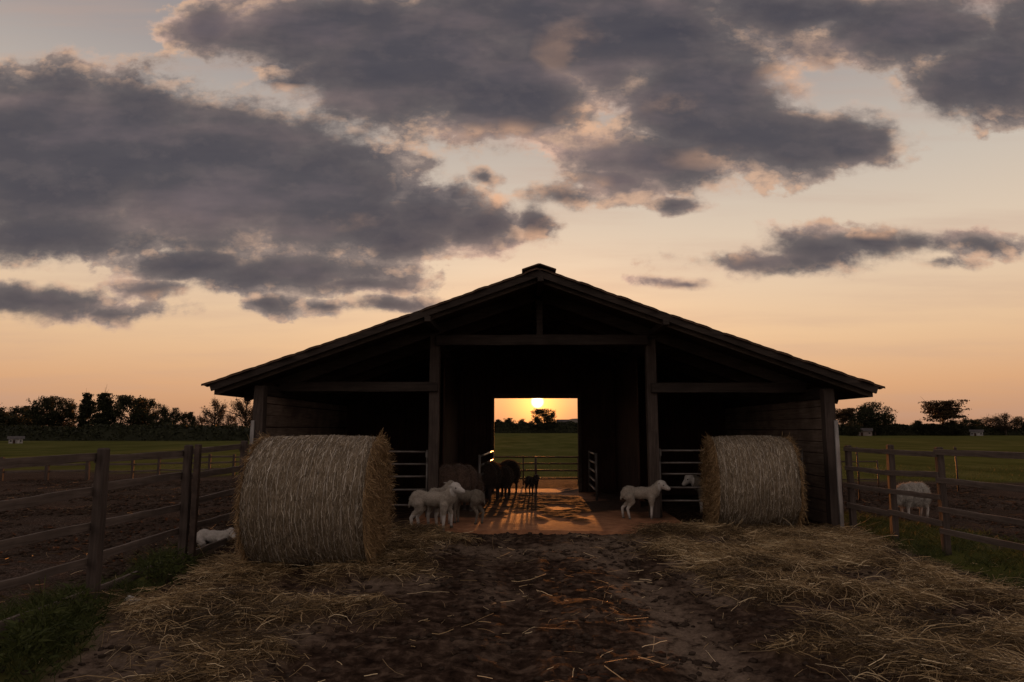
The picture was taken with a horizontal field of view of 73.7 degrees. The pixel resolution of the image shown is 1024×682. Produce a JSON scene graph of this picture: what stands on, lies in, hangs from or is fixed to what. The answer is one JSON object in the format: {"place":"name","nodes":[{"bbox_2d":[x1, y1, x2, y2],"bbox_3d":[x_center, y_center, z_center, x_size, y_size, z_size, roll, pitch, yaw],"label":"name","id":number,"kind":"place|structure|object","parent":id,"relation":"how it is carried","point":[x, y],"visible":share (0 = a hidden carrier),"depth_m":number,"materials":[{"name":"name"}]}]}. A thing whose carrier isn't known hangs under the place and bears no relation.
{"place":"outdoors","nodes":[
{"label":"outdoors","id":0,"kind":"place"},
{"bbox_2d":[0,433,1023,681],"bbox_3d":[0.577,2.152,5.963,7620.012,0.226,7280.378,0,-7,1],"label":"ground","id":1,"kind":"structure","parent":0,"point":[426,659],"depth_m":5.60,"materials":[{"name":"soil"}]},
{"bbox_2d":[7,436,24,442],"bbox_3d":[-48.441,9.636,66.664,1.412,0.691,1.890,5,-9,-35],"label":"garden shed","id":2,"kind":"structure","parent":1,"relation":"on","point":[15,439],"depth_m":66.13,"materials":[{"name":"white paint"}]},
{"bbox_2d":[0,412,32,427],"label":"bush","id":3,"kind":"object","parent":1,"relation":"on","point":[6,418],"visible":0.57,"depth_m":83.92,"materials":[{"name":"green plant"}]},
{"bbox_2d":[8,405,31,420],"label":"broad tree","id":4,"kind":"object","parent":1,"relation":"on","point":[16,410],"visible":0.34,"depth_m":94.99,"materials":[{"name":"green plant"}]},
{"bbox_2d":[0,625,54,664],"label":"weed","id":5,"kind":"object","parent":1,"relation":"on","point":[1,662],"visible":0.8,"depth_m":3.83,"materials":[{"name":"green plant"}]},
{"bbox_2d":[0,595,70,681],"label":"weed","id":6,"kind":"object","parent":1,"relation":"on","point":[17,639],"visible":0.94,"depth_m":3.98,"materials":[{"name":"green plant"}]},
{"bbox_2d":[23,395,66,426],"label":"broad tree","id":7,"kind":"object","parent":1,"relation":"on","point":[35,413],"visible":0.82,"depth_m":84.50,"materials":[{"name":"green plant"}]},
{"bbox_2d":[0,457,89,480],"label":"paddock fence","id":8,"kind":"object","parent":1,"relation":"on","point":[46,471],"visible":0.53,"depth_m":18.74,"materials":[{"name":"brown wood"}]},
{"bbox_2d":[0,575,108,657],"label":"weed","id":9,"kind":"object","parent":1,"relation":"on","point":[62,619],"visible":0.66,"depth_m":4.35,"materials":[{"name":"green plant"}]},
{"bbox_2d":[43,397,78,428],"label":"broad tree","id":10,"kind":"object","parent":1,"relation":"on","point":[69,408],"visible":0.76,"depth_m":85.71,"materials":[{"name":"green plant"}]},
{"bbox_2d":[24,570,110,629],"bbox_3d":[-3.128,1.825,4.863,0.564,0.465,0.567,5,-9,-33],"label":"weed","id":11,"kind":"object","parent":1,"relation":"on","point":[58,597],"visible":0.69,"depth_m":4.84,"materials":[{"name":"green plant"}]},
{"bbox_2d":[74,388,96,427],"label":"poplar tree","id":12,"kind":"object","parent":1,"relation":"on","point":[85,411],"visible":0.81,"depth_m":84.02,"materials":[{"name":"green plant"}]},
{"bbox_2d":[89,387,115,424],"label":"poplar tree","id":13,"kind":"object","parent":1,"relation":"on","point":[104,401],"visible":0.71,"depth_m":82.75,"materials":[{"name":"green plant"}]},
{"bbox_2d":[0,441,250,631],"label":"wooden fence","id":14,"kind":"object","parent":1,"relation":"on","point":[102,459],"visible":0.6,"depth_m":5.57,"materials":[{"name":"brown wood"}]},
{"bbox_2d":[0,422,250,440],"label":"hedgerow","id":15,"kind":"object","parent":1,"relation":"on","point":[167,431],"visible":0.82,"depth_m":80.41,"materials":[{"name":"green plant"}]},
{"bbox_2d":[107,394,149,425],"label":"broad tree","id":16,"kind":"object","parent":1,"relation":"on","point":[122,405],"visible":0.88,"depth_m":83.47,"materials":[{"name":"green plant"}]},
{"bbox_2d":[131,398,159,424],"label":"broad tree","id":17,"kind":"object","parent":1,"relation":"on","point":[150,403],"visible":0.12,"depth_m":88.24,"materials":[{"name":"green plant"}]},
{"bbox_2d":[123,541,190,589],"bbox_3d":[-3.179,2.015,6.208,0.581,0.489,0.718,0,-7,1],"label":"weed","id":18,"kind":"object","parent":1,"relation":"on","point":[167,567],"visible":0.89,"depth_m":6.17,"materials":[{"name":"green plant"}]},
{"bbox_2d":[142,404,172,426],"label":"bush","id":19,"kind":"object","parent":1,"relation":"on","point":[154,419],"visible":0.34,"depth_m":85.20,"materials":[{"name":"green plant"}]},
{"bbox_2d":[162,407,181,423],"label":"broad tree","id":20,"kind":"object","parent":1,"relation":"on","point":[176,414],"visible":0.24,"depth_m":88.14,"materials":[{"name":"green plant"}]},
{"bbox_2d":[109,454,239,478],"bbox_3d":[-8.894,3.750,20.362,5.684,0.763,0.163,4,-8,-25],"label":"paddock fence","id":21,"kind":"object","parent":1,"relation":"on","point":[159,463],"visible":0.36,"depth_m":19.87,"materials":[{"name":"brown wood"}]},
{"bbox_2d":[147,541,205,578],"bbox_3d":[-3.187,2.071,6.511,0.573,0.375,0.566,2,-8,-18],"label":"weed","id":22,"kind":"object","parent":1,"relation":"on","point":[190,559],"visible":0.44,"depth_m":6.52,"materials":[{"name":"green plant"}]},
{"bbox_2d":[178,412,196,424],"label":"broad tree","id":23,"kind":"object","parent":1,"relation":"on","point":[191,418],"visible":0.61,"depth_m":91.78,"materials":[{"name":"green plant"}]},
{"bbox_2d":[187,444,201,566],"bbox_3d":[-3.257,1.713,7.006,0.055,1.290,0.057,0,-7,1],"label":"metal post","id":24,"kind":"object","parent":1,"relation":"on","point":[195,498],"visible":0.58,"depth_m":7.00,"materials":[{"name":"metal"}]},
{"bbox_2d":[194,412,210,425],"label":"sparse tree","id":25,"kind":"object","parent":1,"relation":"on","point":[199,419],"visible":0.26,"depth_m":97.53,"materials":[{"name":"green plant"}]},
{"bbox_2d":[199,397,229,425],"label":"sparse tree","id":26,"kind":"object","parent":1,"relation":"on","point":[219,416],"visible":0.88,"depth_m":95.70,"materials":[{"name":"green plant"}]},
{"bbox_2d":[196,527,235,546],"bbox_3d":[-3.554,2.357,8.224,0.594,0.232,0.239,-2,-8,13],"label":"lamb","id":27,"kind":"object","parent":1,"relation":"on","point":[204,536],"visible":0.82,"depth_m":8.17},
{"bbox_2d":[221,411,239,426],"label":"sparse tree","id":28,"kind":"object","parent":1,"relation":"on","point":[228,420],"visible":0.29,"depth_m":98.45,"materials":[{"name":"green plant"}]},
{"bbox_2d":[223,397,252,427],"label":"sparse tree","id":29,"kind":"object","parent":1,"relation":"on","point":[240,409],"visible":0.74,"depth_m":93.16,"materials":[{"name":"green plant"}]},
{"bbox_2d":[226,427,398,567],"bbox_3d":[-2.010,1.694,7.192,1.427,1.558,1.611,0,-7,1],"label":"hay bale","id":30,"kind":"object","parent":1,"relation":"on","point":[323,498],"visible":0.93,"depth_m":6.60},
{"bbox_2d":[503,418,515,425],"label":"bush","id":31,"kind":"object","parent":1,"relation":"on","point":[508,420],"visible":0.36,"depth_m":222.70,"materials":[{"name":"green plant"}]},
{"bbox_2d":[0,482,1023,681],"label":"straw","id":32,"kind":"object","parent":1,"relation":"on","point":[807,537],"visible":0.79,"depth_m":5.36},
{"bbox_2d":[0,463,1023,681],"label":"grass","id":33,"kind":"structure","parent":1,"relation":"on","point":[931,532],"depth_m":6.87,"materials":[{"name":"green plant"}]},
{"bbox_2d":[0,479,1023,681],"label":"mud clods","id":34,"kind":"object","parent":1,"relation":"on","point":[119,563],"visible":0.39,"depth_m":7.57,"materials":[{"name":"brown soil"}]},
{"bbox_2d":[494,420,577,432],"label":"hedgerow","id":35,"kind":"object","parent":1,"relation":"on","point":[521,426],"visible":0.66,"depth_m":219.60,"materials":[{"name":"green plant"}]},
{"bbox_2d":[494,456,577,484],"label":"field gate","id":36,"kind":"structure","parent":1,"relation":"on","point":[523,470],"depth_m":17.12,"materials":[{"name":"metal"}]},
{"bbox_2d":[535,456,536,473],"bbox_3d":[0.594,3.250,17.098,0.052,0.714,0.052,3,-8,-21],"label":"gate post","id":37,"kind":"object","parent":1,"relation":"on","point":[535,464],"visible":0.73,"depth_m":17.09,"materials":[{"name":"metal"}]},
{"bbox_2d":[201,263,884,527],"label":"barn","id":38,"kind":"structure","parent":1,"relation":"on","point":[643,384],"depth_m":11.86,"materials":[{"name":"wood"}]},
{"bbox_2d":[389,450,427,516],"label":"metal gate","id":39,"kind":"structure","parent":38,"relation":"attached to","point":[415,476],"depth_m":10.55,"materials":[{"name":"metal"}]},
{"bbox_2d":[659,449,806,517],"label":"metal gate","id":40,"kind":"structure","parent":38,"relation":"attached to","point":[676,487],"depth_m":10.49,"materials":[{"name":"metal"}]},
{"bbox_2d":[530,408,558,428],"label":"broad tree","id":41,"kind":"object","parent":1,"relation":"on","point":[547,419],"visible":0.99,"depth_m":219.06,"materials":[{"name":"green plant"}]},
{"bbox_2d":[413,488,682,534],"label":"barn floor","id":42,"kind":"structure","parent":1,"relation":"on","point":[557,511],"depth_m":10.75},
{"bbox_2d":[408,482,464,530],"bbox_3d":[-1.023,2.256,9.301,0.821,0.666,0.308,-1,-7,7],"label":"lamb","id":43,"kind":"object","parent":42,"relation":"on","point":[420,500],"visible":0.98,"depth_m":9.24,"materials":[{"name":"fur"}]},
{"bbox_2d":[426,480,453,525],"bbox_3d":[-0.998,2.323,9.771,0.309,0.632,0.818,-3,-8,21],"label":"lamb","id":44,"kind":"object","parent":42,"relation":"on","point":[442,489],"visible":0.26,"depth_m":9.54,"materials":[{"name":"fur"}]},
{"bbox_2d":[439,463,484,513],"bbox_3d":[-0.858,2.404,11.282,1.010,0.829,0.554,6,-9,-39],"label":"sheep","id":45,"kind":"object","parent":42,"relation":"on","point":[467,477],"visible":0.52,"depth_m":11.11},
{"bbox_2d":[439,489,485,523],"bbox_3d":[-0.721,2.396,9.936,0.744,0.498,0.271,-3,-8,21],"label":"lamb","id":46,"kind":"object","parent":42,"relation":"on","point":[475,498],"visible":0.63,"depth_m":9.85,"materials":[{"name":"grey fur"}]},
{"bbox_2d":[478,450,493,491],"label":"aisle gate","id":47,"kind":"structure","parent":42,"relation":"on","point":[480,465],"depth_m":12.38,"materials":[{"name":"metal"}]},
{"bbox_2d":[476,460,503,501],"bbox_3d":[-0.414,2.652,12.985,0.526,0.772,0.890,-2,-8,16],"label":"sheep","id":48,"kind":"object","parent":42,"relation":"on","point":[492,476],"visible":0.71,"depth_m":12.69},
{"bbox_2d":[498,465,514,497],"bbox_3d":[-0.152,2.782,13.588,0.451,0.665,0.749,-1,-7,11],"label":"sheep","id":49,"kind":"object","parent":42,"relation":"on","point":[508,476],"visible":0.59,"depth_m":13.34},
{"bbox_2d":[500,459,520,492],"bbox_3d":[-0.085,2.890,14.699,0.490,0.735,0.877,3,-8,-19],"label":"sheep","id":50,"kind":"object","parent":42,"relation":"on","point":[513,465],"visible":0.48,"depth_m":14.40},
{"bbox_2d":[524,474,539,494],"bbox_3d":[0.423,2.947,14.025,0.222,0.447,0.578,4,-8,-27],"label":"lamb","id":51,"kind":"object","parent":42,"relation":"on","point":[530,481],"visible":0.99,"depth_m":13.95,"materials":[{"name":"black fur"}]},
{"bbox_2d":[588,450,597,500],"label":"aisle gate","id":52,"kind":"structure","parent":42,"relation":"on","point":[590,477],"depth_m":13.28,"materials":[{"name":"metal"}]},
{"bbox_2d":[620,480,670,518],"bbox_3d":[2.024,2.413,10.384,0.764,0.599,0.287,-1,-7,5],"label":"lamb","id":53,"kind":"object","parent":42,"relation":"on","point":[630,494],"visible":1,"depth_m":10.33,"materials":[{"name":"fur"}]},
{"bbox_2d":[682,475,703,513],"bbox_3d":[3.295,2.546,11.431,0.876,0.675,0.336,-1,-7,11],"label":"sheep","id":54,"kind":"object","parent":1,"relation":"on","point":[693,480],"visible":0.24,"depth_m":11.44},
{"bbox_2d":[697,432,810,527],"bbox_3d":[3.389,2.077,9.746,1.285,1.575,1.527,-1,-7,6],"label":"hay bale","id":55,"kind":"object","parent":1,"relation":"on","point":[752,479],"visible":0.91,"depth_m":9.20},
{"bbox_2d":[835,408,856,424],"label":"umbrella tree","id":56,"kind":"object","parent":1,"relation":"on","point":[843,415],"visible":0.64,"depth_m":146.47,"materials":[{"name":"green plant"}]},
{"bbox_2d":[844,421,863,435],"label":"bush","id":57,"kind":"object","parent":1,"relation":"on","point":[850,430],"visible":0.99,"depth_m":133.36,"materials":[{"name":"green plant"}]},
{"bbox_2d":[855,447,860,500],"bbox_3d":[6.726,2.636,13.250,0.053,1.151,0.052,0,-7,1],"label":"stake","id":58,"kind":"object","parent":1,"relation":"on","point":[859,491],"visible":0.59,"depth_m":13.24,"materials":[{"name":"wood"}]},
{"bbox_2d":[840,460,879,495],"bbox_3d":[7.236,2.859,14.197,0.796,0.751,0.033,0,-7,0],"label":"metal hurdle","id":59,"kind":"object","parent":1,"relation":"on","point":[876,461],"visible":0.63,"depth_m":14.19,"materials":[{"name":"metal"}]},
{"bbox_2d":[846,410,875,434],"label":"bush","id":60,"kind":"object","parent":1,"relation":"on","point":[855,420],"visible":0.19,"depth_m":140.75,"materials":[{"name":"green plant"}]},
{"bbox_2d":[854,428,872,435],"bbox_3d":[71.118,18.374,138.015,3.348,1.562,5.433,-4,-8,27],"label":"cottage","id":61,"kind":"structure","parent":1,"relation":"on","point":[866,432],"depth_m":135.79,"materials":[{"name":"stone"}]},
{"bbox_2d":[851,400,898,435],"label":"broad tree","id":62,"kind":"object","parent":1,"relation":"on","point":[875,420],"visible":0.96,"depth_m":139.20,"materials":[{"name":"green plant"}]},
{"bbox_2d":[838,423,967,435],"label":"hedgerow","id":63,"kind":"object","parent":1,"relation":"on","point":[897,429],"visible":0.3,"depth_m":142.93,"materials":[{"name":"green plant"}]},
{"bbox_2d":[896,481,931,517],"bbox_3d":[6.300,2.511,10.805,0.712,0.582,0.392,2,-7,-12],"label":"sheep","id":64,"kind":"object","parent":1,"relation":"on","point":[908,502],"visible":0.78,"depth_m":10.71},
{"bbox_2d":[911,420,925,435],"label":"bush","id":65,"kind":"object","parent":1,"relation":"on","point":[917,424],"visible":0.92,"depth_m":142.87,"materials":[{"name":"green plant"}]},
{"bbox_2d":[843,444,1023,555],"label":"wooden fence","id":66,"kind":"object","parent":1,"relation":"on","point":[891,472],"visible":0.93,"depth_m":7.80,"materials":[{"name":"brown wood"}]},
{"bbox_2d":[918,396,969,435],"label":"umbrella tree","id":67,"kind":"object","parent":1,"relation":"on","point":[942,411],"visible":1,"depth_m":138.13,"materials":[{"name":"green plant"}]},
{"bbox_2d":[935,420,969,435],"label":"bush","id":68,"kind":"object","parent":1,"relation":"on","point":[955,428],"visible":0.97,"depth_m":137.67,"materials":[{"name":"green plant"}]},
{"bbox_2d":[954,447,958,490],"bbox_3d":[9.974,2.928,15.303,0.053,1.097,0.052,0,-7,1],"label":"stake","id":69,"kind":"object","parent":1,"relation":"on","point":[955,448],"visible":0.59,"depth_m":15.31,"materials":[{"name":"wood"}]},
{"bbox_2d":[960,419,979,434],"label":"broad tree","id":70,"kind":"object","parent":1,"relation":"on","point":[971,422],"visible":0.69,"depth_m":144.65,"materials":[{"name":"green plant"}]},
{"bbox_2d":[969,430,983,435],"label":"field shed","id":71,"kind":"structure","parent":1,"relation":"on","point":[976,432],"depth_m":137.54,"materials":[{"name":"white paint"}]},
{"bbox_2d":[974,419,985,427],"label":"broad tree","id":72,"kind":"object","parent":1,"relation":"on","point":[981,422],"visible":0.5,"depth_m":146.99,"materials":[{"name":"green plant"}]},
{"bbox_2d":[979,414,995,427],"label":"sparse tree","id":73,"kind":"object","parent":1,"relation":"on","point":[986,419],"visible":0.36,"depth_m":148.50,"materials":[{"name":"green plant"}]},
{"bbox_2d":[966,425,1023,434],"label":"hedgerow","id":74,"kind":"object","parent":1,"relation":"on","point":[993,430],"visible":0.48,"depth_m":145.66,"materials":[{"name":"green plant"}]},
{"bbox_2d":[987,413,1021,434],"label":"sparse tree","id":75,"kind":"object","parent":1,"relation":"on","point":[1001,422],"visible":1,"depth_m":145.02,"materials":[{"name":"green plant"}]},
{"bbox_2d":[1012,416,1023,429],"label":"broad tree","id":76,"kind":"object","parent":1,"relation":"on","point":[1021,423],"visible":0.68,"depth_m":147.02,"materials":[{"name":"green plant"}]},
{"bbox_2d":[0,0,1023,427],"label":"sky","id":77,"kind":"structure","parent":0,"point":[193,193],"materials":[{"name":"orange"}]},
{"bbox_2d":[556,419,568,421],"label":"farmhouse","id":78,"kind":"object","parent":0,"point":[563,420],"visible":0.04,"depth_m":234.53,"materials":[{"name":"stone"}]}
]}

